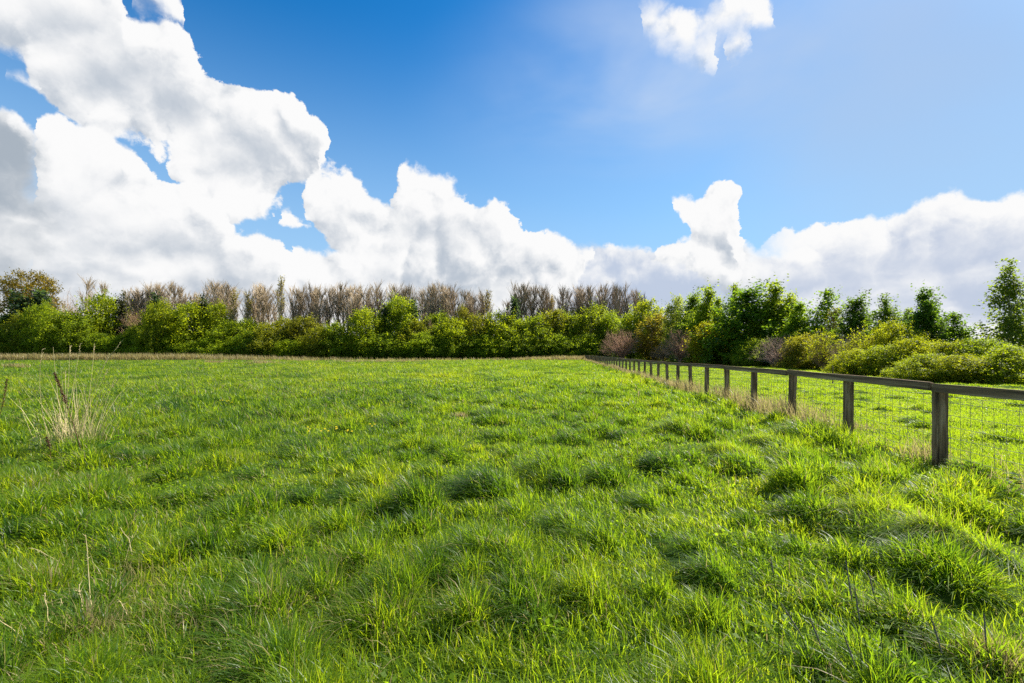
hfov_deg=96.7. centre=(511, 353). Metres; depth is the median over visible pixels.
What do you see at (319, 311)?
bare poplar
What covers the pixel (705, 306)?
pointed tree
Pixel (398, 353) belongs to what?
hedge shrub
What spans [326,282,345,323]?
bare poplar
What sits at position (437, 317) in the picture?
hedge bush
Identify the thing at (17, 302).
evergreen tree
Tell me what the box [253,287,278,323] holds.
bare poplar
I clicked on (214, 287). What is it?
bare poplar
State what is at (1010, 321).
birch tree
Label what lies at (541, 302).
bare poplar
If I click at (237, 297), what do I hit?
bare poplar
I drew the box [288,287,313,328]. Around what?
bare poplar
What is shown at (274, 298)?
bare poplar
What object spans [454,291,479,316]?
bare poplar
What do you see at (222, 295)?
bare poplar
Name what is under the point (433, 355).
hedge shrub
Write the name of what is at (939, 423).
fence
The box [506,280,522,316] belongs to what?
bare poplar
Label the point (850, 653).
meadow foxtail
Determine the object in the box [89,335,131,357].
hedge shrub
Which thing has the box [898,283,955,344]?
pointed tree
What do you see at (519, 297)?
bare poplar
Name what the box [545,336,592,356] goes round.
hedge shrub
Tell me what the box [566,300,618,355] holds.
hedge bush
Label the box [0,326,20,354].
hedge shrub
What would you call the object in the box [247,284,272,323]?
bare poplar
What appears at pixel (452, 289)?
bare poplar
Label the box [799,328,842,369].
thorn shrub
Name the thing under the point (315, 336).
hedge bush
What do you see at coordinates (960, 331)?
pointed tree
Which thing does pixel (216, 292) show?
bare poplar
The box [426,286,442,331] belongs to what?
bare poplar
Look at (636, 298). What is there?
bare poplar
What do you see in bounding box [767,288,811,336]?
leafy tree
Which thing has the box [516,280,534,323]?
bare poplar
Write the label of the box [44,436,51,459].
dock seed stem
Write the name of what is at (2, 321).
hedge bush
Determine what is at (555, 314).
hedge bush
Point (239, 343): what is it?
hedge shrub
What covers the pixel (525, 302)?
bare poplar
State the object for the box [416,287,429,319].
bare poplar
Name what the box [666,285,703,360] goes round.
pointed tree
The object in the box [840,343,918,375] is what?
field shrub
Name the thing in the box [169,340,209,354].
hedge shrub
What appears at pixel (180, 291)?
bare poplar
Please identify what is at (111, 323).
hedge bush
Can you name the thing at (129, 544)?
dry stalk
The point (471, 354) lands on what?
hedge shrub
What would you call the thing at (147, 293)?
bare poplar
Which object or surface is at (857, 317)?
pointed tree
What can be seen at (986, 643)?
meadow foxtail
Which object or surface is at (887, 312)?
birch tree
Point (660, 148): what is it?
sky
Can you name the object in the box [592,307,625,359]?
hedge bush
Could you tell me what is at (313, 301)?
bare poplar
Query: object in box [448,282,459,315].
bare poplar
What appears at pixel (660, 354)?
thorn shrub
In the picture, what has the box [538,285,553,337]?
bare poplar
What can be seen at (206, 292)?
bare poplar
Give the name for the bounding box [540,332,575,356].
hedge shrub
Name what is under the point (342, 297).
bare poplar
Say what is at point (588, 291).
bare poplar
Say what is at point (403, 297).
bare poplar
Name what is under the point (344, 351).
hedge shrub
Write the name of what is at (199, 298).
budding poplar
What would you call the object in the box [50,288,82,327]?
bare tree
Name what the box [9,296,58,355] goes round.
hedge bush
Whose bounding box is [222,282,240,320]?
bare poplar
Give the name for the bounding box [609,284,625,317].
bare poplar
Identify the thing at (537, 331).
hedge bush
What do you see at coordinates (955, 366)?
field shrub
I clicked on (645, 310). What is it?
leafy tree
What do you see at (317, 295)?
bare poplar
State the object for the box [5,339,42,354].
hedge shrub
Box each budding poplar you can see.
[195,293,201,318]
[226,289,239,320]
[242,291,254,320]
[275,274,286,330]
[482,290,493,321]
[550,295,554,312]
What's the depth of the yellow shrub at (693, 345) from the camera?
63.30 m
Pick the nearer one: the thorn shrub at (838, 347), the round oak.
the thorn shrub at (838, 347)
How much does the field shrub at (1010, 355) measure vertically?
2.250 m
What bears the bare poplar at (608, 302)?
on the ground at (948, 602)
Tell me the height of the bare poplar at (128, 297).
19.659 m
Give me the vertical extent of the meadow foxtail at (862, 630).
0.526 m
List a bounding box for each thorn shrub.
[599,326,641,360]
[651,342,672,360]
[659,324,692,362]
[748,334,802,366]
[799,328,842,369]
[827,334,858,364]
[833,320,887,359]
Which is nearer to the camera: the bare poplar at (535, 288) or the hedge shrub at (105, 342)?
the hedge shrub at (105, 342)
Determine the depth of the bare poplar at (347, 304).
120.31 m
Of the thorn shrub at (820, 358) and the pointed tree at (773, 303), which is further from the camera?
the pointed tree at (773, 303)
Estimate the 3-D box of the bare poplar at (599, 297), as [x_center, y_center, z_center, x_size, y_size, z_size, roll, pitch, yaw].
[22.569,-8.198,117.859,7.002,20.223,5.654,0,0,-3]
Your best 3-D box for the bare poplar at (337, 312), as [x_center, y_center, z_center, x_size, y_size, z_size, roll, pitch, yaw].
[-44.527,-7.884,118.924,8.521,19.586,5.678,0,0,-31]
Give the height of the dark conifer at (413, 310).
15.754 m
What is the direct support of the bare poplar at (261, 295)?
on the ground at (948, 602)
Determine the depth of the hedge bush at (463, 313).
111.74 m
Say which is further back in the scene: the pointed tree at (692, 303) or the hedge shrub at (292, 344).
the hedge shrub at (292, 344)
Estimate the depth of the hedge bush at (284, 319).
109.85 m
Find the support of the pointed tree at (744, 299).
on the ground at (948, 602)
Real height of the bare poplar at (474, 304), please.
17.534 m
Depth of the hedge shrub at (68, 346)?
105.01 m
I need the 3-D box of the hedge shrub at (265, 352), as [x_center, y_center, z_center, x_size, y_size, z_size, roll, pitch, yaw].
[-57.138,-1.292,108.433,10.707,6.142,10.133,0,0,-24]
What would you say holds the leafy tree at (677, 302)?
on the ground at (948, 602)
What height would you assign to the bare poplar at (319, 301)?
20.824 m
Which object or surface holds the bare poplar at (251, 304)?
on the ground at (948, 602)
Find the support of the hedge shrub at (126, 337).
on the ground at (948, 602)
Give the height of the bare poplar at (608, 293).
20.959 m
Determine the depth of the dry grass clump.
7.38 m
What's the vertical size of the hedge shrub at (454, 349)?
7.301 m
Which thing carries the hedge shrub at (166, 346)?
on the ground at (948, 602)
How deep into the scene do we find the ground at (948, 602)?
3.70 m
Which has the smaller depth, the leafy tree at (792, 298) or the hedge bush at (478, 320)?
the leafy tree at (792, 298)
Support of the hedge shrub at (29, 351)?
on the ground at (948, 602)
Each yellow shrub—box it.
[680,316,726,364]
[709,322,745,364]
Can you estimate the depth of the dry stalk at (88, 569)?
2.73 m
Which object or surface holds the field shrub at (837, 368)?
on the ground at (948, 602)
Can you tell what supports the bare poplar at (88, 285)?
on the ground at (948, 602)
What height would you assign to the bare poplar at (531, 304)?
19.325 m
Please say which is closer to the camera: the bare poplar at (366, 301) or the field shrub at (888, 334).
the field shrub at (888, 334)
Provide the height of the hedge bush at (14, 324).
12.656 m
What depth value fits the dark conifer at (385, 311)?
111.39 m
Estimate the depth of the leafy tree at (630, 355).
103.31 m
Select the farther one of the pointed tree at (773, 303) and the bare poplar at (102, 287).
the bare poplar at (102, 287)
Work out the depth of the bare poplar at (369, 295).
118.09 m
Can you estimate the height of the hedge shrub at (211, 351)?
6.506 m
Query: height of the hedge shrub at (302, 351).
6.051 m
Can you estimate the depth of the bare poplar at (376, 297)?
118.04 m
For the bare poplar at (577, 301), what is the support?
on the ground at (948, 602)
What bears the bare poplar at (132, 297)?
on the ground at (948, 602)
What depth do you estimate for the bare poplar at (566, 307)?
117.10 m
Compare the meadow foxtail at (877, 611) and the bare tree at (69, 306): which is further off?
the bare tree at (69, 306)
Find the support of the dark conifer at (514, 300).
on the ground at (948, 602)
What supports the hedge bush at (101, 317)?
on the ground at (948, 602)
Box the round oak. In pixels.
[0,267,66,315]
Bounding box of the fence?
[583,355,1023,479]
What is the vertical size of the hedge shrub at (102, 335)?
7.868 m
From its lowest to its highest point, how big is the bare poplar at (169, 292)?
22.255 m
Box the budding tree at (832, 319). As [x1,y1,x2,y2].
[817,306,842,342]
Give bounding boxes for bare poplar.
[69,273,98,315]
[86,279,108,316]
[123,288,133,316]
[124,290,145,323]
[125,289,138,319]
[128,290,146,315]
[130,286,144,314]
[131,283,155,322]
[144,282,170,312]
[147,282,168,303]
[161,281,185,308]
[163,283,183,309]
[168,287,184,306]
[172,285,187,308]
[172,296,190,314]
[190,291,206,322]
[201,280,213,303]
[201,283,225,304]
[205,279,222,311]
[210,282,237,319]
[211,281,229,313]
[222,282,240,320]
[223,281,242,312]
[238,288,263,322]
[239,289,257,320]
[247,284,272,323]
[251,281,264,316]
[252,283,274,323]
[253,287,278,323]
[256,285,278,324]
[268,288,287,322]
[279,287,300,323]
[285,282,297,317]
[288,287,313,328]
[291,284,312,329]
[299,292,312,316]
[303,281,321,319]
[304,286,323,319]
[305,287,331,328]
[310,283,329,322]
[310,288,325,323]
[313,286,340,326]
[319,285,336,326]
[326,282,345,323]
[327,287,348,327]
[329,281,356,333]
[338,284,355,331]
[341,284,362,326]
[341,286,362,333]
[343,285,367,333]
[353,284,367,309]
[357,287,376,320]
[358,287,374,327]
[364,284,386,329]
[367,279,388,316]
[373,288,383,311]
[383,285,398,333]
[390,280,406,307]
[390,287,410,324]
[400,283,416,307]
[410,286,421,317]
[415,286,434,318]
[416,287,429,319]
[418,282,438,323]
[424,283,442,322]
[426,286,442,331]
[428,281,456,314]
[431,281,452,316]
[439,286,457,319]
[446,285,464,319]
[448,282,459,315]
[450,288,470,317]
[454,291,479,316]
[467,292,484,319]
[475,286,493,324]
[475,292,491,325]
[498,299,509,316]
[505,285,533,322]
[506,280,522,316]
[510,284,530,318]
[511,286,529,320]
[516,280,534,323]
[522,284,543,320]
[526,287,541,325]
[527,285,540,323]
[536,287,548,315]
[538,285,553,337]
[538,285,557,317]
[554,286,573,315]
[555,284,572,319]
[564,291,572,315]
[565,286,584,318]
[570,283,586,317]
[572,287,592,320]
[579,287,602,328]
[580,285,599,307]
[592,283,619,318]
[592,285,608,309]
[595,283,616,312]
[608,284,626,315]
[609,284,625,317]
[610,286,628,324]
[616,286,632,357]
[619,282,632,345]
[626,288,640,321]
[631,291,641,310]
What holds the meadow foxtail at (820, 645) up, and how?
on the ground at (948, 602)
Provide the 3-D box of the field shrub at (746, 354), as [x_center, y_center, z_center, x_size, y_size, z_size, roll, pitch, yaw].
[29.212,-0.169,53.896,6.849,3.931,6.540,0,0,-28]
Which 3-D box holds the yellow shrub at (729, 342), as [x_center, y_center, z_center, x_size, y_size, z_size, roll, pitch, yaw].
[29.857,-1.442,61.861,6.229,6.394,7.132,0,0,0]
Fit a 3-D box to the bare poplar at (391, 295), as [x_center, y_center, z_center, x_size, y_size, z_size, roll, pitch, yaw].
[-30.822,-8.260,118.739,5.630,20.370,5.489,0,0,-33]
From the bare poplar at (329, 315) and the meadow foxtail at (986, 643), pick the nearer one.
the meadow foxtail at (986, 643)
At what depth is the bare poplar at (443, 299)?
117.72 m
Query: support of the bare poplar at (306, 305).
on the ground at (948, 602)
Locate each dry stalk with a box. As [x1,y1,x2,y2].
[83,534,91,605]
[124,525,138,565]
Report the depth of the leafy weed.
6.92 m
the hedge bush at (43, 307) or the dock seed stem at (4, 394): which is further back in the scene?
the hedge bush at (43, 307)
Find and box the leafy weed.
[26,414,46,456]
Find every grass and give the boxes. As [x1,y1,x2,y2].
[0,352,1023,682]
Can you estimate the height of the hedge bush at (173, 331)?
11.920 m
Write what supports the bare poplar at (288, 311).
on the ground at (948, 602)
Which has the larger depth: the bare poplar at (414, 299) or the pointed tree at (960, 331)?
the bare poplar at (414, 299)
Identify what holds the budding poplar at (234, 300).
on the ground at (948, 602)
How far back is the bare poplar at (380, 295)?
120.42 m
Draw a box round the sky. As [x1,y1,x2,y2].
[0,0,1023,340]
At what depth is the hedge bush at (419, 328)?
108.04 m
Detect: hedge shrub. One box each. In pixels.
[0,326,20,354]
[0,331,26,354]
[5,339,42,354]
[18,335,52,354]
[39,337,73,356]
[52,330,108,354]
[71,329,115,355]
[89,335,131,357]
[107,333,141,355]
[119,335,161,355]
[141,344,172,356]
[155,330,199,356]
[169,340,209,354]
[190,333,233,358]
[210,337,244,357]
[226,329,268,356]
[250,336,289,356]
[263,339,304,358]
[291,340,315,358]
[332,336,360,359]
[346,329,384,359]
[363,331,401,359]
[380,337,419,359]
[402,328,436,359]
[415,332,457,359]
[433,330,467,359]
[454,334,490,359]
[467,334,509,359]
[487,335,518,359]
[502,336,540,358]
[520,338,560,357]
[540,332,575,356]
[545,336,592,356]
[568,332,607,356]
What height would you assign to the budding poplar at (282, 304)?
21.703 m
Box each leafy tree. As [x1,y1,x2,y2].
[609,310,648,358]
[614,291,666,360]
[627,312,673,360]
[656,292,688,360]
[665,308,701,362]
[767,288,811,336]
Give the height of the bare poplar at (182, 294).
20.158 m
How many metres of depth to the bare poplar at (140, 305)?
116.41 m
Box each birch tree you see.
[861,293,902,344]
[894,306,914,324]
[968,257,1023,352]
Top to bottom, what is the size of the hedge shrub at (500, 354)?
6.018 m
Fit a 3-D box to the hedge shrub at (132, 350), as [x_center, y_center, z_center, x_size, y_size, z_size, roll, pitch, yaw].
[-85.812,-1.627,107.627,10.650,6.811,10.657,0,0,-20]
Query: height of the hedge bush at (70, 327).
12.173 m
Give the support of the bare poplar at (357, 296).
on the ground at (948, 602)
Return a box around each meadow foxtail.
[770,559,778,661]
[779,601,817,682]
[810,618,830,682]
[841,629,861,682]
[845,560,861,679]
[854,586,869,681]
[867,570,883,668]
[930,615,951,682]
[983,614,991,682]
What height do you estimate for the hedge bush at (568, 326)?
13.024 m
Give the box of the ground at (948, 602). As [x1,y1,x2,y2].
[0,358,1023,682]
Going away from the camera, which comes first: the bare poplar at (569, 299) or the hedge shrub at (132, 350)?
the hedge shrub at (132, 350)
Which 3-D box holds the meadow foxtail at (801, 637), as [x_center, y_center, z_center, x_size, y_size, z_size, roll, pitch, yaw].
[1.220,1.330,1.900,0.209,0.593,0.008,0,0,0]
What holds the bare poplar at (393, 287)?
on the ground at (948, 602)
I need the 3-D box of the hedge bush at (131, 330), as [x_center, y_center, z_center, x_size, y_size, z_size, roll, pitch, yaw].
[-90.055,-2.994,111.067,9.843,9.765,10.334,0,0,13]
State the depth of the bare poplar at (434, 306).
115.64 m
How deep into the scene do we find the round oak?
117.10 m
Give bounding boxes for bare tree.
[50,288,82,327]
[116,310,144,335]
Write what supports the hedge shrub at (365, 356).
on the ground at (948, 602)
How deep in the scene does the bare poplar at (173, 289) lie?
118.91 m
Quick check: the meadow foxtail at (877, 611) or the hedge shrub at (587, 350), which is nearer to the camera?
the meadow foxtail at (877, 611)
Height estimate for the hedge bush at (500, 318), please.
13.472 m
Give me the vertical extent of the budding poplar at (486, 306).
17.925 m
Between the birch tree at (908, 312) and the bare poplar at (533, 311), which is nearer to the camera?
the birch tree at (908, 312)
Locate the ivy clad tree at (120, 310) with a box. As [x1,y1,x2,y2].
[109,290,134,340]
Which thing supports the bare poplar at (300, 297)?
on the ground at (948, 602)
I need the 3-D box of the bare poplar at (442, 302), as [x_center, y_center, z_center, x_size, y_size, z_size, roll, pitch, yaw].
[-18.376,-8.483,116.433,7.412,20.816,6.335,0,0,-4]
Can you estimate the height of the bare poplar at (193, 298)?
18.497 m
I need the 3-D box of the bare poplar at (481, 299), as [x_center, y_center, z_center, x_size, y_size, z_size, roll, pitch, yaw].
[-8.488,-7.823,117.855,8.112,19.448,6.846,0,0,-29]
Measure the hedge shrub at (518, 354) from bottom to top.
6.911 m
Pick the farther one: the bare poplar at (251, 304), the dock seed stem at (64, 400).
the bare poplar at (251, 304)
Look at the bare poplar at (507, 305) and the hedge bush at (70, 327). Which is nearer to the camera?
the hedge bush at (70, 327)
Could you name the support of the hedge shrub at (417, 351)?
on the ground at (948, 602)
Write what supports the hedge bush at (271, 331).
on the ground at (948, 602)
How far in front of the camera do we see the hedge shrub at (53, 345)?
104.39 m
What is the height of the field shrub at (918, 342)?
3.132 m
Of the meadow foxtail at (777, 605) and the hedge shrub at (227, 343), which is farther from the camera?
the hedge shrub at (227, 343)
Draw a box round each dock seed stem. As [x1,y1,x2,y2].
[0,379,7,413]
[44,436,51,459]
[53,372,81,450]
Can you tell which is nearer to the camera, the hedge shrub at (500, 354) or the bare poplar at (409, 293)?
the hedge shrub at (500, 354)
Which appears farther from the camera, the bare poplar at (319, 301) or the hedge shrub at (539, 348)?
the bare poplar at (319, 301)
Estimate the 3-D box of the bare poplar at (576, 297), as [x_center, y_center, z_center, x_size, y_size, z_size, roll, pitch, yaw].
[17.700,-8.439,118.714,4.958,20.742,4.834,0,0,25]
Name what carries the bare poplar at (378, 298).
on the ground at (948, 602)
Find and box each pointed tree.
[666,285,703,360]
[673,277,724,362]
[687,277,786,365]
[700,282,742,363]
[730,272,794,365]
[760,287,846,365]
[815,288,880,366]
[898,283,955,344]
[905,299,990,347]
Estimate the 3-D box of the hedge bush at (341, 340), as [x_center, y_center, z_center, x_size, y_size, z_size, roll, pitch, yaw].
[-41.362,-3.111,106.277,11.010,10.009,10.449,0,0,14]
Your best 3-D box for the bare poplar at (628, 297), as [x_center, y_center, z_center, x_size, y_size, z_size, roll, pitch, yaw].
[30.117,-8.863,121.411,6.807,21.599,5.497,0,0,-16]
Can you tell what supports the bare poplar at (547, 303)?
on the ground at (948, 602)
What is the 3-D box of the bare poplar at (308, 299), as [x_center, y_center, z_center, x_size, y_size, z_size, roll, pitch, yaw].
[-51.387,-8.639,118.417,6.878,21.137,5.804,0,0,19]
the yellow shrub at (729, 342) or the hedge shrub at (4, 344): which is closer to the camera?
the yellow shrub at (729, 342)
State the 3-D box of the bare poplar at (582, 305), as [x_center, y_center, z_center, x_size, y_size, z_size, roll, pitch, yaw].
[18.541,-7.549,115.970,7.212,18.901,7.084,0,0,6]
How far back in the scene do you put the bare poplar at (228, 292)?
115.33 m
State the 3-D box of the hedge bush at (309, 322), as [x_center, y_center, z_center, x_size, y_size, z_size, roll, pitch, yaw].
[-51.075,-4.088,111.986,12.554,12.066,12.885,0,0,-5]
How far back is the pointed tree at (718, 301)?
67.87 m
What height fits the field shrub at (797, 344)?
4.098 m
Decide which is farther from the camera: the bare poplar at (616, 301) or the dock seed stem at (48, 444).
the bare poplar at (616, 301)
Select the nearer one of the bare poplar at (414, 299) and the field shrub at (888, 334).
the field shrub at (888, 334)
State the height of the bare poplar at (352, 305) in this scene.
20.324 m
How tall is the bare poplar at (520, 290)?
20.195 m
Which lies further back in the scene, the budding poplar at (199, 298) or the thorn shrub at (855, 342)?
the budding poplar at (199, 298)
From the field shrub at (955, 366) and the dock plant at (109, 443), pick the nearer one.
the dock plant at (109, 443)
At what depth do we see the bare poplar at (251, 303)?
117.33 m
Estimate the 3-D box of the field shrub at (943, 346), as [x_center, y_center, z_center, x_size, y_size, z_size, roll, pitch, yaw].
[27.407,0.429,28.000,4.634,2.667,4.796,0,0,-6]
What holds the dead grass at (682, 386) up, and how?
on the ground at (948, 602)
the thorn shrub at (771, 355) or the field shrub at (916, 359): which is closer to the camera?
the field shrub at (916, 359)
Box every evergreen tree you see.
[0,288,32,328]
[14,286,55,329]
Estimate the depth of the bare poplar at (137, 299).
116.81 m
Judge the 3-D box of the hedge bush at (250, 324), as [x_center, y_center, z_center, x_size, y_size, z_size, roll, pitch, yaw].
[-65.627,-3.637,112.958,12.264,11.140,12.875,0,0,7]
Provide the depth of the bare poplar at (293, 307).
116.01 m
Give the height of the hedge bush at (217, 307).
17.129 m
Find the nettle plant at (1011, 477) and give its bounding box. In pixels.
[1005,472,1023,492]
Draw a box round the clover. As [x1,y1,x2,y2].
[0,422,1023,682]
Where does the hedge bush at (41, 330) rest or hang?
on the ground at (948, 602)
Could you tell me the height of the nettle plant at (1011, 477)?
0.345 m
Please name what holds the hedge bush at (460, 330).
on the ground at (948, 602)
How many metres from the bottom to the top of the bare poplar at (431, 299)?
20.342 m
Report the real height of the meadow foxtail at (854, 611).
0.656 m
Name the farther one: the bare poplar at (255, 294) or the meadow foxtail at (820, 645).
the bare poplar at (255, 294)
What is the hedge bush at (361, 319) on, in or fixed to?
on the ground at (948, 602)
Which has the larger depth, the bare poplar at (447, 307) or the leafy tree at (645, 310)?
the bare poplar at (447, 307)
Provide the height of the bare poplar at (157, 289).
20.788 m
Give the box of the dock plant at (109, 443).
[99,434,124,452]
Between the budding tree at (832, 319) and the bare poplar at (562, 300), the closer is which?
the budding tree at (832, 319)
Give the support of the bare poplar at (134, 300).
on the ground at (948, 602)
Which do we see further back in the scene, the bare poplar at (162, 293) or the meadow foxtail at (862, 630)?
the bare poplar at (162, 293)
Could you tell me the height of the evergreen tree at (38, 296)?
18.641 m
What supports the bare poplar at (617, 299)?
on the ground at (948, 602)
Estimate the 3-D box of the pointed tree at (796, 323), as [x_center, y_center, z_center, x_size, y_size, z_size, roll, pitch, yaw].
[34.261,-2.914,51.819,11.500,9.515,8.680,0,0,0]
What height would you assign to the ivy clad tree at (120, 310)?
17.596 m
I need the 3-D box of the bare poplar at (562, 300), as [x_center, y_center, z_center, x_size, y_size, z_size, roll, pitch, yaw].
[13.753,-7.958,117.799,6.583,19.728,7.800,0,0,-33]
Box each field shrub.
[725,336,786,365]
[772,332,829,368]
[820,348,880,374]
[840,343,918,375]
[857,315,940,366]
[877,350,962,380]
[878,334,940,374]
[906,339,979,368]
[909,351,1023,384]
[936,336,1022,375]
[950,344,1023,383]
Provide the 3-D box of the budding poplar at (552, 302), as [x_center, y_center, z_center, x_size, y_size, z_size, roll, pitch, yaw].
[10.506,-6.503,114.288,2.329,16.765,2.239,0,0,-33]
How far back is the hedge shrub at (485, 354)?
105.27 m
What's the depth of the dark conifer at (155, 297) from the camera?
110.81 m
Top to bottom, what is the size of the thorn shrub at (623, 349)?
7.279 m
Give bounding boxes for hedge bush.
[0,310,33,352]
[0,312,17,329]
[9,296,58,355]
[22,306,82,354]
[43,311,100,355]
[64,288,139,336]
[102,315,140,333]
[119,323,147,351]
[129,295,177,355]
[144,314,190,352]
[148,300,219,353]
[196,316,252,354]
[197,293,239,339]
[221,316,266,355]
[239,318,290,358]
[272,314,299,346]
[280,312,327,347]
[294,323,344,358]
[314,318,359,358]
[341,305,383,358]
[371,290,424,358]
[395,316,437,359]
[419,308,452,339]
[433,313,478,358]
[454,302,471,338]
[464,309,495,350]
[477,308,519,356]
[498,316,535,358]
[518,309,555,357]
[535,303,577,344]
[547,310,585,349]
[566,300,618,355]
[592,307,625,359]
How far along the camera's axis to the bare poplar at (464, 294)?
115.57 m
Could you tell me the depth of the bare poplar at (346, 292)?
117.57 m
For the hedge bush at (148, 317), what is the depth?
105.19 m
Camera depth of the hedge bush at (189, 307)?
108.10 m
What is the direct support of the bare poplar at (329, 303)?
on the ground at (948, 602)
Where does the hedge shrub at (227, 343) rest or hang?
on the ground at (948, 602)
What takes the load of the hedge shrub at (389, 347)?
on the ground at (948, 602)
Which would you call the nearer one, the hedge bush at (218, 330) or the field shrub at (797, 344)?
the field shrub at (797, 344)
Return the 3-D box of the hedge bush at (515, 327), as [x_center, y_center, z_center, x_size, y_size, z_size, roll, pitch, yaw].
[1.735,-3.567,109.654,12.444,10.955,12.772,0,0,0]
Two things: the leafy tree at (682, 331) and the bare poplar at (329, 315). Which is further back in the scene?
the bare poplar at (329, 315)
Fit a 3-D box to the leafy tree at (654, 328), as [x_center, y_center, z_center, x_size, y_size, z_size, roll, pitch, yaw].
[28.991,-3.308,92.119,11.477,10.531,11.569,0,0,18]
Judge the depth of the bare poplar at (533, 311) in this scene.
117.50 m
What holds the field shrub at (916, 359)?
on the ground at (948, 602)
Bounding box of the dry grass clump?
[10,340,150,450]
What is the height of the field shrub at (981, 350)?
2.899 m
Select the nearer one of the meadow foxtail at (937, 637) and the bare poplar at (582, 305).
the meadow foxtail at (937, 637)
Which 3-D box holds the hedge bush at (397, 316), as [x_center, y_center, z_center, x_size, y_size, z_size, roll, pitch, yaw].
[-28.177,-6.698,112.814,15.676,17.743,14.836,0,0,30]
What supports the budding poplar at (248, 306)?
on the ground at (948, 602)
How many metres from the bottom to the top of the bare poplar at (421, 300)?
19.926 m
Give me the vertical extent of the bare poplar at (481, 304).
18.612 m
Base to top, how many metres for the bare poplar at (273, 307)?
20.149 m
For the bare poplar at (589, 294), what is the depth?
115.82 m
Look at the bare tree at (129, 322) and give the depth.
110.89 m
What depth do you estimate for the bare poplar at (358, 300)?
118.31 m
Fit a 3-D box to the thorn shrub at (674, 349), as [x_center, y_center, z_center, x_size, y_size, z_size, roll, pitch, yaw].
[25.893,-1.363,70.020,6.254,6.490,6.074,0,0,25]
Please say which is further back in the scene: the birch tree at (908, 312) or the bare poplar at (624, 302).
the bare poplar at (624, 302)
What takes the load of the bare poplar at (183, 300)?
on the ground at (948, 602)
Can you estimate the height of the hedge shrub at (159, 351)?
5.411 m
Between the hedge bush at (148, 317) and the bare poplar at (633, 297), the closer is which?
the hedge bush at (148, 317)

